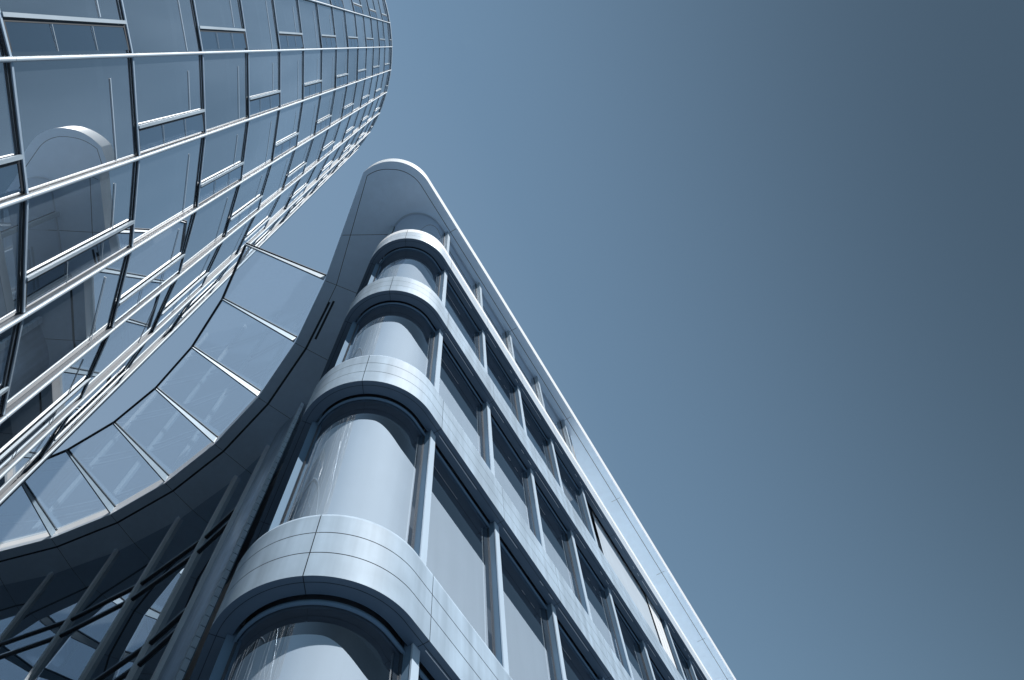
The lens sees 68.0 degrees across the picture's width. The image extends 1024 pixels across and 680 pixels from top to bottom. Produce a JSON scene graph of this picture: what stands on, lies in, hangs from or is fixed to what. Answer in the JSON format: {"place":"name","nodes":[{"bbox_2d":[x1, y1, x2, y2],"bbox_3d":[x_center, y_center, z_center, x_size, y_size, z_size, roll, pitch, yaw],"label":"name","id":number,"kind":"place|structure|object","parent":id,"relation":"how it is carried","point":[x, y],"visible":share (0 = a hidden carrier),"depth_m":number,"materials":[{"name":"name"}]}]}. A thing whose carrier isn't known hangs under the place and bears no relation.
{"place":"outdoors","nodes":[
{"label":"outdoors","id":0,"kind":"place"},
{"bbox_2d":[0,0,391,505],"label":"glass tower","id":1,"kind":"structure","parent":0,"point":[162,162],"depth_m":14.71,"materials":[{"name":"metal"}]},
{"bbox_2d":[0,324,16,413],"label":"window","id":2,"kind":"structure","parent":1,"relation":"in","point":[7,338],"depth_m":10.72,"materials":[{"name":"blue glass"}]},
{"bbox_2d":[0,202,22,322],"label":"window","id":3,"kind":"structure","parent":1,"relation":"in","point":[10,217],"depth_m":10.10,"materials":[{"name":"blue glass"}]},
{"bbox_2d":[0,63,23,200],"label":"window","id":4,"kind":"structure","parent":1,"relation":"in","point":[11,184],"depth_m":9.60,"materials":[{"name":"blue glass"}]},
{"bbox_2d":[0,419,64,494],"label":"window","id":5,"kind":"structure","parent":1,"relation":"in","point":[35,453],"depth_m":14.47,"materials":[{"name":"blue glass"}]},
{"bbox_2d":[0,339,104,469],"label":"window","id":6,"kind":"structure","parent":1,"relation":"in","point":[37,414],"depth_m":13.17,"materials":[{"name":"blue glass"}]},
{"bbox_2d":[0,0,129,55],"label":"window","id":7,"kind":"structure","parent":1,"relation":"in","point":[32,27],"depth_m":10.82,"materials":[{"name":"blue glass"}]},
{"bbox_2d":[6,255,126,408],"bbox_3d":[-7.324,-0.301,12.662,0.018,3.720,1.638,20,-71,-11],"label":"window","id":8,"kind":"structure","parent":1,"relation":"in","point":[50,336],"depth_m":12.42,"materials":[{"name":"blue glass"}]},
{"bbox_2d":[13,58,135,190],"bbox_3d":[-6.488,-3.388,11.514,0.017,3.720,1.638,5,-69,-5],"label":"window","id":9,"kind":"structure","parent":1,"relation":"in","point":[77,116],"depth_m":11.20,"materials":[{"name":"blue glass"}]},
{"bbox_2d":[25,162,135,307],"bbox_3d":[-6.766,-1.814,12.109,0.075,3.720,1.638,12,-70,-8],"label":"window","id":10,"kind":"structure","parent":1,"relation":"in","point":[74,228],"depth_m":11.81,"materials":[{"name":"blue glass"}]},
{"bbox_2d":[48,350,138,449],"bbox_3d":[-9.246,1.124,17.116,0.073,3.720,1.638,36,-75,-16],"label":"window","id":11,"kind":"structure","parent":1,"relation":"in","point":[94,398],"depth_m":17.05,"materials":[{"name":"blue glass"}]},
{"bbox_2d":[86,284,172,390],"bbox_3d":[-8.301,-0.217,16.653,0.013,3.720,1.638,28,-73,-13],"label":"window","id":12,"kind":"structure","parent":1,"relation":"in","point":[129,334],"depth_m":16.55,"materials":[{"name":"blue glass"}]},
{"bbox_2d":[115,214,193,321],"bbox_3d":[-7.521,-1.647,16.147,0.075,3.720,1.638,20,-71,-11],"label":"window","id":13,"kind":"structure","parent":1,"relation":"in","point":[158,260],"depth_m":15.97,"materials":[{"name":"blue glass"}]},
{"bbox_2d":[126,302,189,372],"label":"window","id":14,"kind":"structure","parent":1,"relation":"in","point":[164,330],"depth_m":20.73,"materials":[{"name":"blue glass"}]},
{"bbox_2d":[123,0,199,52],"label":"window","id":15,"kind":"structure","parent":1,"relation":"in","point":[153,25],"depth_m":14.38,"materials":[{"name":"blue glass"}]},
{"bbox_2d":[133,138,202,242],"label":"window","id":16,"kind":"structure","parent":1,"relation":"in","point":[168,180],"depth_m":15.40,"materials":[{"name":"blue glass"}]},
{"bbox_2d":[134,55,204,152],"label":"window","id":17,"kind":"structure","parent":1,"relation":"in","point":[170,109],"depth_m":14.77,"materials":[{"name":"blue glass"}]},
{"bbox_2d":[156,245,219,326],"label":"window","id":18,"kind":"structure","parent":1,"relation":"in","point":[188,283],"depth_m":20.07,"materials":[{"name":"blue glass"}]},
{"bbox_2d":[172,267,226,327],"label":"window","id":19,"kind":"structure","parent":1,"relation":"in","point":[212,284],"depth_m":24.16,"materials":[{"name":"blue glass"}]},
{"bbox_2d":[182,186,237,268],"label":"window","id":20,"kind":"structure","parent":1,"relation":"in","point":[210,224],"depth_m":19.54,"materials":[{"name":"blue glass"}]},
{"bbox_2d":[195,0,246,50],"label":"window","id":21,"kind":"structure","parent":1,"relation":"in","point":[220,21],"depth_m":17.85,"materials":[{"name":"blue glass"}]},
{"bbox_2d":[199,122,246,203],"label":"window","id":22,"kind":"structure","parent":1,"relation":"in","point":[223,153],"depth_m":18.92,"materials":[{"name":"blue glass"}]},
{"bbox_2d":[204,53,246,130],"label":"window","id":23,"kind":"structure","parent":1,"relation":"in","point":[225,75],"depth_m":18.34,"materials":[{"name":"blue glass"}]},
{"bbox_2d":[205,217,253,281],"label":"window","id":24,"kind":"structure","parent":1,"relation":"in","point":[231,245],"depth_m":23.64,"materials":[{"name":"blue glass"}]},
{"bbox_2d":[218,241,254,281],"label":"window","id":25,"kind":"structure","parent":1,"relation":"in","point":[232,266],"depth_m":27.45,"materials":[{"name":"blue glass"}]},
{"bbox_2d":[227,166,269,232],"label":"window","id":26,"kind":"structure","parent":1,"relation":"in","point":[249,197],"depth_m":23.04,"materials":[{"name":"blue glass"}]},
{"bbox_2d":[240,197,278,249],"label":"window","id":27,"kind":"structure","parent":1,"relation":"in","point":[261,219],"depth_m":27.15,"materials":[{"name":"blue glass"}]},
{"bbox_2d":[241,0,278,49],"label":"window","id":28,"kind":"structure","parent":1,"relation":"in","point":[259,18],"depth_m":21.37,"materials":[{"name":"blue glass"}]},
{"bbox_2d":[243,220,276,258],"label":"window","id":29,"kind":"structure","parent":1,"relation":"in","point":[263,236],"depth_m":31.30,"materials":[{"name":"blue glass"}]},
{"bbox_2d":[242,111,278,177],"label":"window","id":30,"kind":"structure","parent":1,"relation":"in","point":[262,130],"depth_m":22.47,"materials":[{"name":"blue glass"}]},
{"bbox_2d":[249,52,280,115],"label":"window","id":31,"kind":"structure","parent":1,"relation":"in","point":[263,66],"depth_m":21.86,"materials":[{"name":"blue glass"}]},
{"bbox_2d":[260,151,293,206],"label":"window","id":32,"kind":"structure","parent":1,"relation":"in","point":[279,170],"depth_m":26.59,"materials":[{"name":"blue glass"}]},
{"bbox_2d":[268,180,298,222],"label":"window","id":33,"kind":"structure","parent":1,"relation":"in","point":[285,196],"depth_m":30.69,"materials":[{"name":"blue glass"}]},
{"bbox_2d":[274,102,301,158],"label":"window","id":34,"kind":"structure","parent":1,"relation":"in","point":[287,135],"depth_m":25.99,"materials":[{"name":"blue glass"}]},
{"bbox_2d":[274,0,302,48],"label":"window","id":35,"kind":"structure","parent":1,"relation":"in","point":[290,35],"depth_m":24.83,"materials":[{"name":"blue glass"}]},
{"bbox_2d":[281,51,302,105],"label":"window","id":36,"kind":"structure","parent":1,"relation":"in","point":[291,61],"depth_m":25.41,"materials":[{"name":"blue glass"}]},
{"bbox_2d":[285,139,312,186],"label":"window","id":37,"kind":"structure","parent":1,"relation":"in","point":[299,162],"depth_m":30.07,"materials":[{"name":"blue glass"}]},
{"bbox_2d":[288,167,314,205],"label":"window","id":38,"kind":"structure","parent":1,"relation":"in","point":[304,180],"depth_m":34.14,"materials":[{"name":"blue glass"}]},
{"bbox_2d":[297,96,319,144],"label":"window","id":39,"kind":"structure","parent":1,"relation":"in","point":[309,113],"depth_m":29.52,"materials":[{"name":"blue glass"}]},
{"bbox_2d":[297,0,320,48],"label":"window","id":40,"kind":"structure","parent":1,"relation":"in","point":[308,10],"depth_m":28.30,"materials":[{"name":"blue glass"}]},
{"bbox_2d":[304,50,321,97],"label":"window","id":41,"kind":"structure","parent":1,"relation":"in","point":[312,67],"depth_m":28.87,"materials":[{"name":"blue glass"}]},
{"bbox_2d":[305,130,327,170],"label":"window","id":42,"kind":"structure","parent":1,"relation":"in","point":[318,142],"depth_m":33.64,"materials":[{"name":"blue glass"}]},
{"bbox_2d":[305,156,327,189],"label":"window","id":43,"kind":"structure","parent":1,"relation":"in","point":[319,167],"depth_m":37.73,"materials":[{"name":"blue glass"}]},
{"bbox_2d":[316,91,334,132],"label":"window","id":44,"kind":"structure","parent":1,"relation":"in","point":[324,118],"depth_m":33.01,"materials":[{"name":"blue glass"}]},
{"bbox_2d":[316,4,335,47],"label":"window","id":45,"kind":"structure","parent":1,"relation":"in","point":[328,36],"depth_m":31.78,"materials":[{"name":"blue glass"}]},
{"bbox_2d":[322,50,335,91],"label":"window","id":46,"kind":"structure","parent":1,"relation":"in","point":[329,56],"depth_m":32.43,"materials":[{"name":"blue glass"}]},
{"bbox_2d":[318,122,339,159],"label":"window","id":47,"kind":"structure","parent":1,"relation":"in","point":[329,142],"depth_m":37.10,"materials":[{"name":"blue glass"}]},
{"bbox_2d":[319,147,338,176],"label":"window","id":48,"kind":"structure","parent":1,"relation":"in","point":[330,160],"depth_m":41.18,"materials":[{"name":"blue glass"}]},
{"bbox_2d":[331,86,346,123],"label":"window","id":49,"kind":"structure","parent":1,"relation":"in","point":[340,93],"depth_m":36.56,"materials":[{"name":"blue glass"}]},
{"bbox_2d":[332,8,347,47],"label":"window","id":50,"kind":"structure","parent":1,"relation":"in","point":[339,17],"depth_m":35.32,"materials":[{"name":"blue glass"}]},
{"bbox_2d":[331,139,348,165],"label":"window","id":51,"kind":"structure","parent":1,"relation":"in","point":[343,145],"depth_m":44.74,"materials":[{"name":"blue glass"}]},
{"bbox_2d":[333,115,350,147],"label":"window","id":52,"kind":"structure","parent":1,"relation":"in","point":[344,123],"depth_m":40.65,"materials":[{"name":"blue glass"}]},
{"bbox_2d":[336,49,348,86],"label":"window","id":53,"kind":"structure","parent":1,"relation":"in","point":[342,54],"depth_m":35.92,"materials":[{"name":"blue glass"}]},
{"bbox_2d":[341,83,355,117],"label":"window","id":54,"kind":"structure","parent":1,"relation":"in","point":[348,107],"depth_m":39.99,"materials":[{"name":"blue glass"}]},
{"bbox_2d":[343,0,353,11],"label":"window","id":55,"kind":"structure","parent":1,"relation":"in","point":[348,5],"depth_m":38.52,"materials":[{"name":"blue glass"}]},
{"bbox_2d":[344,12,357,46],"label":"window","id":56,"kind":"structure","parent":1,"relation":"in","point":[350,17],"depth_m":38.77,"materials":[{"name":"blue glass"}]},
{"bbox_2d":[344,110,358,139],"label":"window","id":57,"kind":"structure","parent":1,"relation":"in","point":[350,128],"depth_m":44.12,"materials":[{"name":"blue glass"}]},
{"bbox_2d":[348,49,357,82],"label":"window","id":58,"kind":"structure","parent":1,"relation":"in","point":[353,53],"depth_m":39.44,"materials":[{"name":"blue glass"}]},
{"bbox_2d":[353,0,362,13],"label":"window","id":59,"kind":"structure","parent":1,"relation":"in","point":[357,6],"depth_m":41.90,"materials":[{"name":"blue glass"}]},
{"bbox_2d":[353,80,364,110],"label":"window","id":60,"kind":"structure","parent":1,"relation":"in","point":[360,85],"depth_m":43.53,"materials":[{"name":"blue glass"}]},
{"bbox_2d":[353,105,366,131],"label":"window","id":61,"kind":"structure","parent":1,"relation":"in","point":[361,113],"depth_m":47.67,"materials":[{"name":"blue glass"}]},
{"bbox_2d":[356,15,365,46],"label":"window","id":62,"kind":"structure","parent":1,"relation":"in","point":[359,19],"depth_m":42.32,"materials":[{"name":"blue glass"}]},
{"bbox_2d":[358,48,366,79],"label":"window","id":63,"kind":"structure","parent":1,"relation":"in","point":[362,69],"depth_m":42.91,"materials":[{"name":"blue glass"}]},
{"bbox_2d":[361,0,369,16],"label":"window","id":64,"kind":"structure","parent":1,"relation":"in","point":[365,8],"depth_m":45.42,"materials":[{"name":"blue glass"}]},
{"bbox_2d":[361,77,371,105],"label":"window","id":65,"kind":"structure","parent":1,"relation":"in","point":[366,95],"depth_m":47.02,"materials":[{"name":"blue glass"}]},
{"bbox_2d":[361,102,372,125],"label":"window","id":66,"kind":"structure","parent":1,"relation":"in","point":[366,116],"depth_m":51.21,"materials":[{"name":"blue glass"}]},
{"bbox_2d":[363,17,373,46],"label":"window","id":67,"kind":"structure","parent":1,"relation":"in","point":[368,28],"depth_m":45.75,"materials":[{"name":"blue glass"}]},
{"bbox_2d":[366,48,372,76],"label":"window","id":68,"kind":"structure","parent":1,"relation":"in","point":[369,67],"depth_m":46.41,"materials":[{"name":"blue glass"}]},
{"bbox_2d":[368,0,376,18],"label":"window","id":69,"kind":"structure","parent":1,"relation":"in","point":[370,2],"depth_m":48.79,"materials":[{"name":"blue glass"}]},
{"bbox_2d":[369,75,377,100],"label":"window","id":70,"kind":"structure","parent":1,"relation":"in","point":[373,87],"depth_m":50.56,"materials":[{"name":"blue glass"}]},
{"bbox_2d":[372,19,379,46],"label":"window","id":71,"kind":"structure","parent":1,"relation":"in","point":[374,22],"depth_m":49.37,"materials":[{"name":"blue glass"}]},
{"bbox_2d":[372,48,379,74],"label":"window","id":72,"kind":"structure","parent":1,"relation":"in","point":[376,50],"depth_m":49.77,"materials":[{"name":"blue glass"}]},
{"bbox_2d":[374,0,381,19],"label":"window","id":73,"kind":"structure","parent":1,"relation":"in","point":[376,3],"depth_m":52.31,"materials":[{"name":"blue glass"}]},
{"bbox_2d":[375,73,383,97],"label":"window","id":74,"kind":"structure","parent":1,"relation":"in","point":[378,90],"depth_m":53.99,"materials":[{"name":"blue glass"}]},
{"bbox_2d":[378,21,384,46],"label":"window","id":75,"kind":"structure","parent":1,"relation":"in","point":[380,24],"depth_m":52.81,"materials":[{"name":"blue glass"}]},
{"bbox_2d":[379,48,384,72],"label":"window","id":76,"kind":"structure","parent":1,"relation":"in","point":[382,50],"depth_m":53.45,"materials":[{"name":"blue glass"}]},
{"bbox_2d":[379,0,387,21],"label":"window","id":77,"kind":"structure","parent":1,"relation":"in","point":[384,15],"depth_m":55.77,"materials":[{"name":"blue glass"}]},
{"bbox_2d":[383,22,389,45],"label":"window","id":78,"kind":"structure","parent":1,"relation":"in","point":[385,30],"depth_m":56.32,"materials":[{"name":"blue glass"}]},
{"bbox_2d":[384,47,389,70],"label":"window","id":79,"kind":"structure","parent":1,"relation":"in","point":[386,57],"depth_m":56.83,"materials":[{"name":"blue glass"}]},
{"bbox_2d":[0,159,735,679],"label":"office building","id":80,"kind":"structure","parent":0,"point":[398,469],"depth_m":13.91,"materials":[{"name":"metal"}]},
{"bbox_2d":[0,576,45,634],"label":"wing window","id":81,"kind":"structure","parent":80,"relation":"in","point":[13,596],"depth_m":23.01,"materials":[{"name":"black glass"}]},
{"bbox_2d":[0,554,110,679],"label":"wing window","id":82,"kind":"structure","parent":80,"relation":"in","point":[60,595],"depth_m":21.55,"materials":[{"name":"blue glass"}]},
{"bbox_2d":[31,523,172,679],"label":"wing window","id":83,"kind":"structure","parent":80,"relation":"in","point":[68,658],"depth_m":20.32,"materials":[{"name":"blue glass"}]},
{"bbox_2d":[85,483,229,679],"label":"wing window","id":84,"kind":"structure","parent":80,"relation":"in","point":[135,625],"depth_m":18.98,"materials":[{"name":"blue glass"}]},
{"bbox_2d":[21,242,326,536],"bbox_3d":[-15.114,3.156,22.297,22.114,0.350,6.399,-18,-69,4],"label":"glass canopy","id":85,"kind":"object","parent":80,"relation":"on","point":[162,473],"visible":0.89,"depth_m":22.28,"materials":[{"name":"metal"}]},
{"bbox_2d":[132,456,260,679],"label":"wing window","id":86,"kind":"structure","parent":80,"relation":"in","point":[145,671],"depth_m":17.92,"materials":[{"name":"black glass"}]},
{"bbox_2d":[223,599,404,679],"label":"window","id":87,"kind":"structure","parent":80,"relation":"in","point":[304,656],"depth_m":5.78,"materials":[{"name":"blue glass"}]},
{"bbox_2d":[282,396,425,541],"bbox_3d":[-1.700,1.461,8.501,1.433,3.053,0.514,7,-69,-6],"label":"window","id":88,"kind":"structure","parent":80,"relation":"in","point":[357,469],"depth_m":8.30,"materials":[{"name":"blue glass"}]},
{"bbox_2d":[344,302,435,375],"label":"window","id":89,"kind":"structure","parent":80,"relation":"in","point":[390,339],"depth_m":11.96,"materials":[{"name":"blue glass"}]},
{"bbox_2d":[374,248,441,295],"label":"window","id":90,"kind":"structure","parent":80,"relation":"in","point":[385,270],"depth_m":15.70,"materials":[{"name":"blue glass"}]},
{"bbox_2d":[393,212,445,244],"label":"window","id":91,"kind":"structure","parent":80,"relation":"in","point":[435,229],"depth_m":19.73,"materials":[{"name":"blue glass"}]},
{"bbox_2d":[426,448,489,646],"bbox_3d":[-0.644,2.446,8.951,0.657,3.053,1.527,-9,-68,0],"label":"window","id":92,"kind":"structure","parent":80,"relation":"in","point":[451,559],"depth_m":8.82,"materials":[{"name":"blue glass"}]},
{"bbox_2d":[439,342,483,454],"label":"window","id":93,"kind":"structure","parent":80,"relation":"in","point":[470,394],"depth_m":13.19,"materials":[{"name":"blue glass"}]},
{"bbox_2d":[445,280,479,358],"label":"window","id":94,"kind":"structure","parent":80,"relation":"in","point":[453,305],"depth_m":16.51,"materials":[{"name":"blue glass"}]},
{"bbox_2d":[449,241,476,297],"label":"window","id":95,"kind":"structure","parent":80,"relation":"in","point":[453,253],"depth_m":20.29,"materials":[{"name":"blue glass"}]},
{"bbox_2d":[482,293,507,348],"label":"window","id":96,"kind":"structure","parent":80,"relation":"in","point":[488,310],"depth_m":20.86,"materials":[{"name":"blue glass"}]},
{"bbox_2d":[485,341,517,419],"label":"window","id":97,"kind":"structure","parent":80,"relation":"in","point":[496,372],"depth_m":17.13,"materials":[{"name":"blue glass"}]},
{"bbox_2d":[491,415,533,527],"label":"window","id":98,"kind":"structure","parent":80,"relation":"in","point":[518,493],"depth_m":13.42,"materials":[{"name":"blue glass"}]},
{"bbox_2d":[512,342,537,397],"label":"window","id":99,"kind":"structure","parent":80,"relation":"in","point":[519,360],"depth_m":21.44,"materials":[{"name":"blue glass"}]},
{"bbox_2d":[500,541,550,679],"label":"window","id":100,"kind":"structure","parent":80,"relation":"in","point":[527,657],"depth_m":9.63,"materials":[{"name":"blue glass"}]},
{"bbox_2d":[521,398,553,475],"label":"window","id":101,"kind":"structure","parent":80,"relation":"in","point":[535,434],"depth_m":17.71,"materials":[{"name":"blue glass"}]},
{"bbox_2d":[541,389,564,440],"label":"window","id":102,"kind":"structure","parent":80,"relation":"in","point":[551,412],"depth_m":22.06,"materials":[{"name":"blue glass"}]},
{"bbox_2d":[532,483,579,601],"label":"window","id":103,"kind":"structure","parent":80,"relation":"in","point":[554,533],"depth_m":13.96,"materials":[{"name":"blue glass"}]},
{"bbox_2d":[555,452,587,529],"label":"window","id":104,"kind":"structure","parent":80,"relation":"in","point":[571,490],"depth_m":18.27,"materials":[{"name":"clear glass"}]},
{"bbox_2d":[551,623,597,679],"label":"window","id":105,"kind":"structure","parent":80,"relation":"in","point":[559,626],"depth_m":11.34,"materials":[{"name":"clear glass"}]},
{"bbox_2d":[576,546,622,665],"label":"window","id":106,"kind":"structure","parent":80,"relation":"in","point":[600,614],"depth_m":14.53,"materials":[{"name":"blue glass"}]},
{"bbox_2d":[614,604,647,679],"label":"window","id":107,"kind":"structure","parent":80,"relation":"in","point":[631,643],"depth_m":15.44,"materials":[{"name":"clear glass"}]},
{"bbox_2d":[649,657,663,679],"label":"window","id":108,"kind":"structure","parent":80,"relation":"in","point":[657,675],"depth_m":16.50,"materials":[{"name":"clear glass"}]},
{"bbox_2d":[671,637,691,679],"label":"window","id":109,"kind":"structure","parent":80,"relation":"in","point":[682,659],"depth_m":21.00,"materials":[{"name":"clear glass"}]},
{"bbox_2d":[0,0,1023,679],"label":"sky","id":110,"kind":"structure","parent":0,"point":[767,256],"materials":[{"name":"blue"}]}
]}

